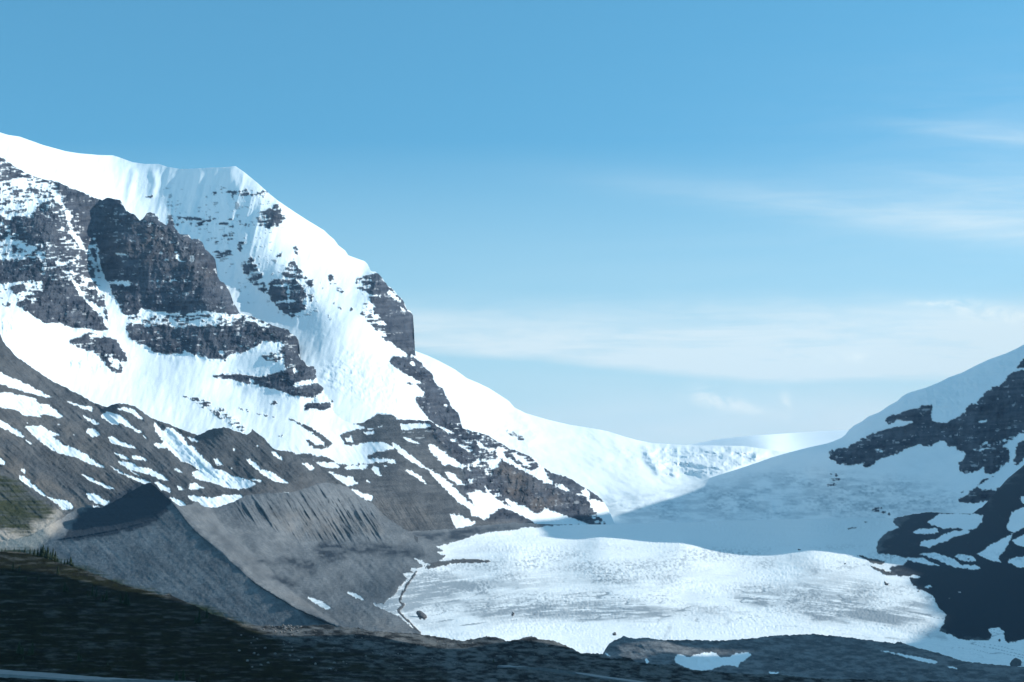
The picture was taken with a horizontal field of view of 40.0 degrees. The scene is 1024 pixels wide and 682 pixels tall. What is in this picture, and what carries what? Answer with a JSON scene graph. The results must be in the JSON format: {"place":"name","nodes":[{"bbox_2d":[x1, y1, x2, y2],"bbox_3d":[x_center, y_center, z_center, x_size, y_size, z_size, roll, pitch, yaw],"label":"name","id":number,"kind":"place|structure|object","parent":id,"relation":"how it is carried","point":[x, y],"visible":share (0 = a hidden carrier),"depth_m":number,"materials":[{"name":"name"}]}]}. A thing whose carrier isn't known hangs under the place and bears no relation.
{"place":"outdoors","nodes":[
{"label":"outdoors","id":0,"kind":"place"},
{"bbox_2d":[0,669,195,681],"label":"road","id":1,"kind":"structure","parent":0,"point":[28,675],"depth_m":342.91,"materials":[{"name":"grey asphalt"}]},
{"bbox_2d":[0,335,417,542],"bbox_3d":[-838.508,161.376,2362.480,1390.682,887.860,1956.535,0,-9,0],"label":"scree slope","id":2,"kind":"structure","parent":0,"point":[64,451],"depth_m":2355.91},
{"bbox_2d":[0,157,533,531],"bbox_3d":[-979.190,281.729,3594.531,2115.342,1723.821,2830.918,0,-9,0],"label":"mountain cliffs","id":3,"kind":"structure","parent":0,"point":[106,302],"depth_m":3664.41,"materials":[{"name":"white snow"}]},
{"bbox_2d":[0,133,613,523],"bbox_3d":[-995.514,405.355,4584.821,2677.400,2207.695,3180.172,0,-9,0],"label":"snow mountain","id":4,"kind":"structure","parent":0,"point":[335,309],"depth_m":4448.74,"materials":[{"name":"white snow"}]},
{"bbox_2d":[0,551,948,681],"bbox_3d":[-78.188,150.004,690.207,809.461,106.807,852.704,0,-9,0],"label":"hillside","id":5,"kind":"structure","parent":0,"point":[147,635],"depth_m":591.66,"materials":[{"name":"black soil"}]},
{"bbox_2d":[39,545,44,556],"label":"conifer tree","id":6,"kind":"object","parent":5,"relation":"on","point":[43,552],"visible":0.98,"depth_m":879.44,"materials":[{"name":"green plant"}]},
{"bbox_2d":[45,546,49,558],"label":"conifer tree","id":7,"kind":"object","parent":5,"relation":"on","point":[47,556],"visible":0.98,"depth_m":873.01,"materials":[{"name":"green plant"}]},
{"bbox_2d":[122,591,127,604],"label":"conifer tree","id":8,"kind":"object","parent":5,"relation":"on","point":[125,602],"visible":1,"depth_m":665.34,"materials":[{"name":"green plant"}]},
{"bbox_2d":[173,671,178,680],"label":"conifer tree","id":9,"kind":"object","parent":5,"relation":"on","point":[176,677],"visible":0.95,"depth_m":375.02,"materials":[{"name":"green plant"}]},
{"bbox_2d":[181,670,185,680],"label":"conifer tree","id":10,"kind":"object","parent":5,"relation":"on","point":[183,677],"visible":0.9,"depth_m":380.40,"materials":[{"name":"green plant"}]},
{"bbox_2d":[197,610,201,623],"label":"conifer tree","id":11,"kind":"object","parent":5,"relation":"on","point":[198,618],"visible":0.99,"depth_m":673.30,"materials":[{"name":"green plant"}]},
{"bbox_2d":[0,465,1023,642],"bbox_3d":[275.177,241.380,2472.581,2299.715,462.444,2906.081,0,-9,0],"label":"moraine","id":12,"kind":"structure","parent":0,"point":[336,555],"depth_m":1649.10,"materials":[{"name":"grey gravel"}]},
{"bbox_2d":[0,0,1023,444],"label":"sky","id":13,"kind":"structure","parent":0,"point":[679,222],"materials":[{"name":"blue"}]},
{"bbox_2d":[497,665,643,681],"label":"track","id":14,"kind":"structure","parent":0,"point":[569,672],"depth_m":590.55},
{"bbox_2d":[415,351,787,523],"bbox_3d":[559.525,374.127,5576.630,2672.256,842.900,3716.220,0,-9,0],"label":"glacier","id":15,"kind":"object","parent":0,"point":[636,478],"visible":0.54,"depth_m":5242.86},
{"bbox_2d":[372,518,1023,666],"bbox_3d":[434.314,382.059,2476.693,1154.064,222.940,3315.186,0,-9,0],"label":"glacier","id":16,"kind":"object","parent":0,"point":[587,588],"visible":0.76,"depth_m":1715.90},
{"bbox_2d":[416,611,426,617],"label":"boulder","id":17,"kind":"object","parent":16,"relation":"on","point":[420,614],"visible":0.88,"depth_m":1341.43,"materials":[{"name":"stone"}]},
{"bbox_2d":[1010,658,1021,665],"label":"boulder","id":18,"kind":"object","parent":16,"relation":"on","point":[1015,662],"visible":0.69,"depth_m":1075.73,"materials":[{"name":"stone"}]},
{"bbox_2d":[690,430,848,452],"bbox_3d":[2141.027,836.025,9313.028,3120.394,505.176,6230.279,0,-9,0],"label":"icefield","id":19,"kind":"structure","parent":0,"point":[788,442],"depth_m":8391.35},
{"bbox_2d":[603,633,1023,681],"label":"moraine mound","id":20,"kind":"object","parent":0,"point":[816,656],"visible":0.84,"depth_m":893.01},
{"bbox_2d":[606,345,1023,523],"bbox_3d":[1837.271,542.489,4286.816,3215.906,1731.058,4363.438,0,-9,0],"label":"shaded mountain","id":21,"kind":"structure","parent":0,"point":[953,444],"depth_m":3933.13,"materials":[{"name":"white snow"}]}
]}

